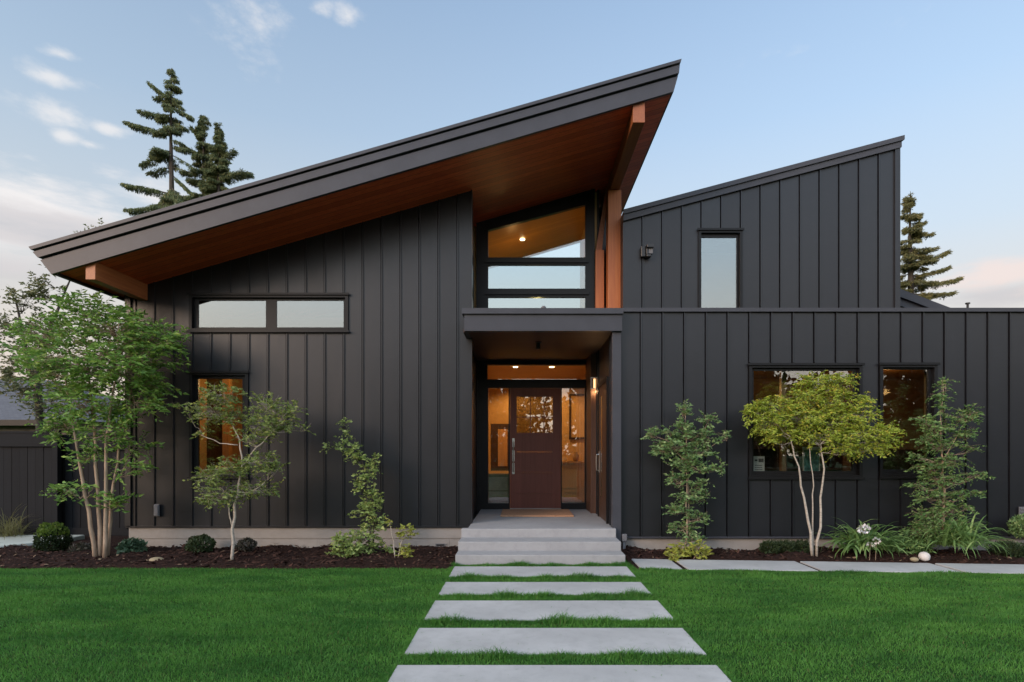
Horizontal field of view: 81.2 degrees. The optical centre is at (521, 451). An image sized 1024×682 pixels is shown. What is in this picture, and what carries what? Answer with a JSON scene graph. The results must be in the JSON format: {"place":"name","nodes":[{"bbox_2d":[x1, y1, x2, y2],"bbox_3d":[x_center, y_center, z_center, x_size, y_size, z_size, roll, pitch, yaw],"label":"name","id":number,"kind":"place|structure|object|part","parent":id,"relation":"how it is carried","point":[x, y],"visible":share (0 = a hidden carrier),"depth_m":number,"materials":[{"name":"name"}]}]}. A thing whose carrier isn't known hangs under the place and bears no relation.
{"place":"outdoors","nodes":[
{"label":"outdoors","id":0,"kind":"place"},
{"bbox_2d":[0,365,21,379],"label":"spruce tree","id":1,"kind":"object","parent":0,"point":[1,376],"visible":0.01,"depth_m":33.76,"materials":[{"name":"green plant"}]},
{"bbox_2d":[0,380,124,434],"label":"neighbour house","id":2,"kind":"structure","parent":0,"point":[13,417],"depth_m":18.92,"materials":[{"name":"wood"}]},
{"bbox_2d":[52,535,128,545],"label":"mulch ground","id":3,"kind":"structure","parent":0,"point":[116,539],"depth_m":10.25,"materials":[{"name":"brown soil"}]},
{"bbox_2d":[0,430,61,534],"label":"wooden fence","id":4,"kind":"object","parent":3,"relation":"on","point":[30,467],"visible":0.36,"depth_m":10.50,"materials":[{"name":"black wood"}]},
{"bbox_2d":[62,435,128,534],"bbox_3d":[-7.220,0.626,10.610,2.090,1.833,0.120,0,0,0],"label":"wooden fence","id":5,"kind":"object","parent":3,"relation":"on","point":[74,518],"visible":0.17,"depth_m":10.62,"materials":[{"name":"black wood"}]},
{"bbox_2d":[207,379,231,471],"bbox_3d":[-5.696,-0.272,11.210,0.480,2.790,0.120,0,0,0],"label":"room partition","id":6,"kind":"object","parent":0,"point":[215,450],"visible":0.29,"depth_m":11.20,"materials":[{"name":"brown wood"}]},
{"bbox_2d":[488,473,508,502],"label":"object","id":7,"kind":"object","parent":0,"point":[498,487],"visible":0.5,"depth_m":12.08,"materials":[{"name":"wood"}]},
{"bbox_2d":[0,558,1023,681],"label":"ground","id":8,"kind":"structure","parent":0,"point":[514,663],"depth_m":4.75,"materials":[{"name":"green plant"}]},
{"bbox_2d":[0,535,84,547],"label":"concrete pad","id":9,"kind":"object","parent":8,"relation":"on","point":[27,540],"visible":0.27,"depth_m":9.78,"materials":[{"name":"grey concrete"}]},
{"bbox_2d":[0,504,37,539],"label":"dry grass tuft","id":10,"kind":"object","parent":9,"relation":"on","point":[7,528],"visible":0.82,"depth_m":10.17,"materials":[{"name":"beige plant"}]},
{"bbox_2d":[0,218,103,430],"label":"backdrop tree","id":11,"kind":"object","parent":8,"relation":"on","point":[38,409],"visible":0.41,"depth_m":14.43,"materials":[{"name":"green plant"}]},
{"bbox_2d":[118,68,195,216],"bbox_3d":[-23.806,-12.088,40.018,6.075,27.227,4.576,0,0,0],"label":"spruce tree","id":12,"kind":"object","parent":8,"relation":"on","point":[168,101],"visible":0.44,"depth_m":39.83,"materials":[{"name":"green plant"}]},
{"bbox_2d":[178,115,214,200],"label":"spruce tree","id":13,"kind":"object","parent":8,"relation":"on","point":[201,157],"visible":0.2,"depth_m":40.23,"materials":[{"name":"green plant"}]},
{"bbox_2d":[196,122,254,195],"bbox_3d":[-19.745,-10.072,39.653,4.145,23.197,3.716,0,0,26],"label":"spruce tree","id":14,"kind":"object","parent":8,"relation":"on","point":[217,176],"visible":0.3,"depth_m":39.25,"materials":[{"name":"green plant"}]},
{"bbox_2d":[0,545,457,568],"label":"mulch bed","id":15,"kind":"object","parent":8,"relation":"on","point":[367,563],"visible":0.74,"depth_m":8.17,"materials":[{"name":"brown wood"}]},
{"bbox_2d":[32,521,73,551],"bbox_3d":[-7.051,1.341,8.995,0.579,0.575,0.513,0,0,0],"label":"box shrub","id":16,"kind":"object","parent":15,"relation":"on","point":[47,532],"visible":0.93,"depth_m":8.91,"materials":[{"name":"green plant"}]},
{"bbox_2d":[66,541,91,552],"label":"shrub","id":17,"kind":"object","parent":15,"relation":"on","point":[80,545],"visible":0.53,"depth_m":8.85,"materials":[{"name":"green plant"}]},
{"bbox_2d":[0,286,191,557],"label":"slim ash tree","id":18,"kind":"object","parent":15,"relation":"on","point":[129,339],"visible":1,"depth_m":8.36,"materials":[{"name":"green plant"}]},
{"bbox_2d":[114,536,148,553],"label":"blue green perennial","id":19,"kind":"object","parent":15,"relation":"on","point":[132,544],"visible":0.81,"depth_m":8.72,"materials":[{"name":"green plant"}]},
{"bbox_2d":[149,557,163,560],"bbox_3d":[-5.011,1.488,8.202,0.186,0.064,0.173,0,0,-36],"label":"garden rock","id":20,"kind":"object","parent":15,"relation":"on","point":[155,558],"visible":0.73,"depth_m":8.16,"materials":[{"name":"beige stone"}]},
{"bbox_2d":[184,534,216,552],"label":"dark round shrub","id":21,"kind":"object","parent":15,"relation":"on","point":[199,544],"visible":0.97,"depth_m":8.82,"materials":[{"name":"green plant"}]},
{"bbox_2d":[172,381,315,559],"bbox_3d":[-3.788,0.285,8.192,1.918,2.529,0.769,0,0,0],"label":"young birch","id":22,"kind":"object","parent":15,"relation":"on","point":[254,461],"visible":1,"depth_m":8.14,"materials":[{"name":"green plant"}]},
{"bbox_2d":[235,537,257,551],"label":"dusky shrub","id":23,"kind":"object","parent":15,"relation":"on","point":[250,543],"visible":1,"depth_m":8.75,"materials":[{"name":"green plant"}]},
{"bbox_2d":[324,531,362,557],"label":"leafy bush","id":24,"kind":"object","parent":15,"relation":"on","point":[346,546],"visible":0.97,"depth_m":8.36,"materials":[{"name":"green plant"}]},
{"bbox_2d":[319,417,397,554],"bbox_3d":[-2.365,0.559,8.693,1.131,2.130,0.458,0,0,0],"label":"climbing shrub","id":25,"kind":"object","parent":15,"relation":"on","point":[369,513],"visible":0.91,"depth_m":8.68,"materials":[{"name":"green plant"}]},
{"bbox_2d":[384,517,418,557],"bbox_3d":[-1.683,1.236,8.416,0.501,0.655,0.287,0,0,0],"label":"pale stemmed bush","id":26,"kind":"object","parent":15,"relation":"on","point":[403,533],"visible":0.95,"depth_m":8.38,"materials":[{"name":"green plant"}]},
{"bbox_2d":[0,543,1023,567],"bbox_3d":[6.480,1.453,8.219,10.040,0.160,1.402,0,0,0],"label":"mulch bed","id":27,"kind":"object","parent":8,"relation":"on","point":[885,555],"visible":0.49,"depth_m":8.27,"materials":[{"name":"brown wood"}]},
{"bbox_2d":[621,534,626,548],"bbox_3d":[1.512,1.380,8.780,0.075,0.326,0.080,0,0,0],"label":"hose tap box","id":28,"kind":"object","parent":27,"relation":"on","point":[624,538],"visible":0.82,"depth_m":8.74,"materials":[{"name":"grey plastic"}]},
{"bbox_2d":[640,399,730,550],"bbox_3d":[2.352,0.391,8.427,1.358,2.272,0.618,0,0,0],"label":"upright shrub","id":29,"kind":"object","parent":27,"relation":"on","point":[687,459],"visible":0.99,"depth_m":8.42,"materials":[{"name":"green plant"}]},
{"bbox_2d":[663,539,712,561],"bbox_3d":[2.324,1.391,8.304,0.711,0.348,0.350,0,0,0],"label":"yellow groundcover","id":30,"kind":"object","parent":27,"relation":"on","point":[681,552],"visible":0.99,"depth_m":8.28,"materials":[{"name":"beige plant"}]},
{"bbox_2d":[757,538,781,553],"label":"ground cover","id":31,"kind":"object","parent":27,"relation":"on","point":[773,546],"visible":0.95,"depth_m":8.49,"materials":[{"name":"green plant"}]},
{"bbox_2d":[777,538,797,552],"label":"ground cover","id":32,"kind":"object","parent":27,"relation":"on","point":[787,545],"visible":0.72,"depth_m":8.49,"materials":[{"name":"green plant"}]},
{"bbox_2d":[790,539,814,552],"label":"ground cover","id":33,"kind":"object","parent":27,"relation":"on","point":[802,545],"visible":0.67,"depth_m":8.49,"materials":[{"name":"green plant"}]},
{"bbox_2d":[739,370,908,556],"bbox_3d":[4.210,0.172,8.299,2.372,2.605,0.812,0,0,0],"label":"yellow maple","id":34,"kind":"object","parent":27,"relation":"on","point":[827,409],"visible":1,"depth_m":8.24,"materials":[{"name":"plant"}]},
{"bbox_2d":[856,523,870,555],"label":"white flower","id":35,"kind":"object","parent":27,"relation":"on","point":[859,530],"visible":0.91,"depth_m":8.22,"materials":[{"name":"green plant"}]},
{"bbox_2d":[818,517,912,559],"bbox_3d":[4.742,1.205,8.326,1.256,0.576,1.160,0,0,0],"label":"strappy lily","id":36,"kind":"object","parent":27,"relation":"on","point":[854,540],"visible":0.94,"depth_m":8.18,"materials":[{"name":"green plant"}]},
{"bbox_2d":[872,537,881,559],"bbox_3d":[4.821,1.320,8.103,0.118,0.326,0.063,0,0,38],"label":"lily blossom","id":37,"kind":"object","parent":27,"relation":"on","point":[874,538],"visible":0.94,"depth_m":8.10,"materials":[{"name":"white plant"}]},
{"bbox_2d":[881,535,935,554],"bbox_3d":[5.444,1.339,8.448,0.744,0.322,0.689,0,0,-20],"label":"fern clump","id":38,"kind":"object","parent":27,"relation":"on","point":[916,545],"visible":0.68,"depth_m":8.31,"materials":[{"name":"green plant"}]},
{"bbox_2d":[910,557,918,561],"bbox_3d":[5.263,1.452,7.999,0.103,0.063,0.092,0,0,0],"label":"garden rock","id":39,"kind":"object","parent":27,"relation":"on","point":[914,559],"visible":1,"depth_m":7.97,"materials":[{"name":"beige stone"}]},
{"bbox_2d":[918,552,930,560],"bbox_3d":[5.429,1.420,8.049,0.133,0.127,0.140,0,0,0],"label":"garden rock","id":40,"kind":"object","parent":27,"relation":"on","point":[924,556],"visible":1,"depth_m":8.01,"materials":[{"name":"white stone"}]},
{"bbox_2d":[897,376,995,546],"bbox_3d":[5.972,0.134,8.400,1.264,2.398,0.728,0,0,0],"label":"layered shrub","id":41,"kind":"object","parent":27,"relation":"on","point":[943,464],"visible":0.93,"depth_m":8.37,"materials":[{"name":"green plant"}]},
{"bbox_2d":[905,511,1022,558],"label":"daylily clump","id":42,"kind":"object","parent":27,"relation":"on","point":[961,538],"visible":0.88,"depth_m":8.10,"materials":[{"name":"green plant"}]},
{"bbox_2d":[983,540,1023,557],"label":"evergreen","id":43,"kind":"object","parent":27,"relation":"on","point":[1016,550],"visible":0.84,"depth_m":8.33,"materials":[{"name":"green plant"}]},
{"bbox_2d":[1006,513,1023,539],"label":"edge shrub","id":44,"kind":"object","parent":27,"relation":"on","point":[1017,521],"visible":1,"depth_m":8.58,"materials":[{"name":"green plant"}]},
{"bbox_2d":[29,59,1023,549],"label":"modern house","id":45,"kind":"structure","parent":8,"relation":"on","point":[353,287],"depth_m":9.30,"materials":[{"name":"metal"}]},
{"bbox_2d":[154,504,159,515],"bbox_3d":[-5.653,0.917,9.254,0.080,0.190,0.044,0,0,0],"label":"outdoor socket","id":46,"kind":"object","parent":45,"relation":"attached to","point":[156,509],"visible":1,"depth_m":9.23,"materials":[{"name":"grey plastic"}]},
{"bbox_2d":[187,371,248,478],"bbox_3d":[-4.702,-0.406,9.320,0.954,1.676,0.160,0,0,0],"label":"window","id":47,"kind":"structure","parent":45,"relation":"in","point":[194,376],"depth_m":9.29,"materials":[{"name":"black metal"}]},
{"bbox_2d":[186,292,348,331],"bbox_3d":[-3.926,-2.147,9.320,2.511,0.613,0.160,0,0,0],"label":"window","id":48,"kind":"structure","parent":45,"relation":"in","point":[208,311],"depth_m":9.34,"materials":[{"name":"black glass"}]},
{"bbox_2d":[491,424,508,470],"bbox_3d":[-0.443,-0.085,13.223,0.472,1.037,0.075,0,0,0],"label":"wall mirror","id":49,"kind":"object","parent":45,"relation":"attached to","point":[499,447],"depth_m":13.20,"materials":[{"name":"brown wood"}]},
{"bbox_2d":[476,189,594,307],"bbox_3d":[0.251,-3.228,10.630,2.102,2.901,0.120,0,0,0],"label":"clerestory window","id":50,"kind":"structure","parent":45,"relation":"in","point":[586,199],"depth_m":10.60,"materials":[{"name":"black metal"}]},
{"bbox_2d":[510,388,560,507],"bbox_3d":[0.272,-0.051,11.575,0.982,2.333,0.101,0,0,0],"label":"front door","id":51,"kind":"structure","parent":45,"relation":"in","point":[535,477],"depth_m":11.59,"materials":[{"name":"brown wood"}]},
{"bbox_2d":[535,341,541,349],"bbox_3d":[0.270,-1.694,9.600,0.109,0.115,0.109,0,0,0],"label":"canopy light","id":52,"kind":"object","parent":45,"relation":"hanging from","point":[538,345],"visible":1,"depth_m":9.57,"materials":[{"name":"black metal"}]},
{"bbox_2d":[562,461,583,501],"bbox_3d":[1.090,0.642,12.750,0.640,0.846,0.460,0,0,0],"label":"hall cabinet","id":53,"kind":"object","parent":45,"relation":"in","point":[572,481],"visible":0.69,"depth_m":12.54,"materials":[{"name":"brown wood"}]},
{"bbox_3d":[1.100,0.657,12.540,0.540,0.736,0.016,0,0,0],"label":"door","id":54,"kind":"part","parent":53,"relation":"part of","materials":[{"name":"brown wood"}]},
{"bbox_2d":[573,452,578,460],"bbox_3d":[1.160,0.118,12.720,0.129,0.200,0.129,0,0,0],"label":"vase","id":55,"kind":"object","parent":53,"relation":"on","point":[575,456],"visible":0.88,"depth_m":12.68,"materials":[{"name":"brown ceramic"}]},
{"bbox_2d":[569,394,583,438],"bbox_3d":[1.269,-0.750,12.976,0.463,0.982,0.043,0,0,0],"label":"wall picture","id":56,"kind":"object","parent":45,"relation":"attached to","point":[576,416],"depth_m":12.97,"materials":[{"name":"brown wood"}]},
{"bbox_2d":[590,377,596,388],"bbox_3d":[1.325,-1.214,10.729,0.180,0.204,0.137,0,0,0],"label":"wall sconce","id":57,"kind":"object","parent":45,"relation":"attached to","point":[593,382],"depth_m":10.66,"materials":[{"name":"black metal"}]},
{"bbox_2d":[596,376,608,523],"bbox_3d":[1.310,-0.016,9.800,0.082,2.282,1.100,0,0,0],"label":"side door","id":58,"kind":"structure","parent":45,"relation":"in","point":[602,456],"depth_m":9.71,"materials":[{"name":"brown wood"}]},
{"bbox_2d":[640,244,653,257],"bbox_3d":[2.086,-3.314,9.908,0.200,0.200,0.136,0,0,0],"label":"outdoor wall light","id":59,"kind":"object","parent":45,"relation":"attached to","point":[646,251],"visible":1,"depth_m":9.89,"materials":[{"name":"black metal"}]},
{"bbox_2d":[697,228,744,307],"bbox_3d":[3.325,-2.969,10.020,0.776,1.492,0.160,0,0,0],"label":"window","id":60,"kind":"structure","parent":45,"relation":"in","point":[737,233],"depth_m":9.97,"materials":[{"name":"black metal"}]},
{"bbox_2d":[748,363,864,479],"bbox_3d":[4.201,-0.440,8.870,1.715,1.717,0.160,0,0,0],"label":"window","id":61,"kind":"structure","parent":45,"relation":"in","point":[856,473],"depth_m":8.82,"materials":[{"name":"black metal"}]},
{"bbox_2d":[879,362,939,478],"bbox_3d":[5.721,-0.450,8.870,0.887,1.711,0.160,0,0,0],"label":"window","id":62,"kind":"structure","parent":45,"relation":"in","point":[931,368],"depth_m":8.82,"materials":[{"name":"black metal"}]},
{"bbox_2d":[924,370,925,467],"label":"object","id":63,"kind":"object","parent":45,"relation":"hanging from","point":[924,408],"depth_m":9.11,"materials":[{"name":"paint"}]},
{"bbox_2d":[1019,507,1023,516],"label":"wall vent","id":64,"kind":"object","parent":45,"relation":"attached to","point":[1021,510],"depth_m":8.81,"materials":[{"name":"grey plastic"}]},
{"bbox_3d":[4.308,0.332,9.130,1.723,0.030,0.200,0,0,0],"label":"window sill board","id":65,"kind":"object","parent":45,"relation":"attached to","visible":0},
{"bbox_2d":[754,456,764,470],"bbox_3d":[3.608,0.197,9.072,0.168,0.239,0.008,0,0,0],"label":"notice card","id":66,"kind":"object","parent":65,"relation":"on","point":[759,463],"visible":0.91,"depth_m":9.07,"materials":[{"name":"white paper"}]},
{"bbox_2d":[802,447,819,470],"bbox_3d":[4.405,0.126,9.080,0.259,0.381,0.020,0,0,0],"label":"teal picture","id":67,"kind":"object","parent":65,"relation":"on","point":[815,461],"visible":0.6,"depth_m":9.08,"materials":[{"name":"paint"}]},
{"bbox_2d":[455,528,624,564],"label":"entrance steps","id":68,"kind":"structure","parent":8,"relation":"on","point":[566,546],"depth_m":8.22,"materials":[{"name":"grey concrete"}]},
{"bbox_2d":[450,566,635,576],"bbox_3d":[0.251,1.542,7.456,2.243,0.082,0.651,0,0,0],"label":"stepping stone","id":69,"kind":"object","parent":8,"relation":"on","point":[524,571],"visible":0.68,"depth_m":7.51,"materials":[{"name":"concrete"}]},
{"bbox_2d":[439,582,648,596],"bbox_3d":[0.251,1.542,6.545,2.243,0.082,0.621,0,0,0],"label":"stepping stone","id":70,"kind":"object","parent":8,"relation":"on","point":[574,588],"visible":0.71,"depth_m":6.57,"materials":[{"name":"concrete"}]},
{"bbox_2d":[425,601,672,621],"bbox_3d":[0.251,1.542,5.655,2.243,0.082,0.702,0,0,0],"label":"stepping stone","id":71,"kind":"object","parent":8,"relation":"on","point":[497,610],"visible":0.64,"depth_m":5.66,"materials":[{"name":"concrete"}]},
{"bbox_2d":[404,628,705,656],"bbox_3d":[0.251,1.542,4.750,2.243,0.082,0.653,0,0,0],"label":"stepping stone","id":72,"kind":"object","parent":8,"relation":"on","point":[582,641],"visible":0.76,"depth_m":4.73,"materials":[{"name":"concrete"}]},
{"bbox_2d":[389,665,730,681],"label":"stepping stone","id":73,"kind":"object","parent":8,"relation":"on","point":[557,673],"visible":1,"depth_m":4.03,"materials":[{"name":"concrete"}]},
{"bbox_2d":[627,560,956,571],"bbox_3d":[5.285,1.517,7.754,7.687,0.001,0.679,0,0,4],"label":"paving base","id":74,"kind":"object","parent":8,"relation":"on","point":[635,565],"visible":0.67,"depth_m":7.92,"materials":[{"name":"grey concrete"}]},
{"bbox_2d":[632,559,681,569],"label":"paving slab","id":75,"kind":"structure","parent":74,"relation":"on","point":[660,563],"depth_m":7.96,"materials":[{"name":"concrete"}]},
{"bbox_2d":[676,559,817,571],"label":"paving slab","id":76,"kind":"structure","parent":74,"relation":"on","point":[741,564],"depth_m":7.83,"materials":[{"name":"concrete"}]},
{"bbox_2d":[800,561,962,573],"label":"paving slab","id":77,"kind":"structure","parent":74,"relation":"on","point":[891,567],"depth_m":7.76,"materials":[{"name":"concrete"}]},
{"bbox_2d":[935,563,1023,573],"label":"paving slab","id":78,"kind":"structure","parent":74,"relation":"on","point":[999,568],"depth_m":7.69,"materials":[{"name":"concrete"}]},
{"bbox_2d":[900,191,963,300],"bbox_3d":[25.359,-7.529,37.787,4.617,18.113,3.822,0,0,31],"label":"spruce tree","id":79,"kind":"object","parent":8,"relation":"on","point":[910,254],"visible":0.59,"depth_m":37.70,"materials":[{"name":"green plant"}]},
{"bbox_2d":[0,0,1023,400],"label":"sky","id":80,"kind":"structure","parent":0,"point":[761,86],"materials":[{"name":"blue"}]},
{"bbox_2d":[500,509,573,516],"bbox_3d":[0.270,1.114,10.790,1.260,0.022,1.140,0,0,0],"label":"door mat","id":81,"kind":"object","parent":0,"point":[536,513],"depth_m":10.55,"materials":[{"name":"brown fabric"}]},
{"bbox_2d":[779,371,785,470],"bbox_3d":[4.128,-0.135,9.430,0.128,2.715,0.120,0,0,0],"label":"wooden upright","id":82,"kind":"object","parent":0,"point":[782,448],"visible":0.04,"depth_m":9.39,"materials":[{"name":"brown wood"}]},
{"bbox_2d":[754,405,842,470],"bbox_3d":[4.700,0.143,12.172,3.460,2.140,0.445,0,0,0],"label":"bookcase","id":83,"kind":"object","parent":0,"point":[833,463],"visible":0.12,"depth_m":12.38,"materials":[{"name":"brown wood"}]},
{"bbox_2d":[883,449,923,468],"bbox_3d":[7.050,0.593,10.435,2.300,1.240,0.530,0,0,0],"label":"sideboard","id":84,"kind":"object","parent":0,"point":[897,460],"visible":0.12,"depth_m":10.20,"materials":[{"name":"brown wood"}]}
]}

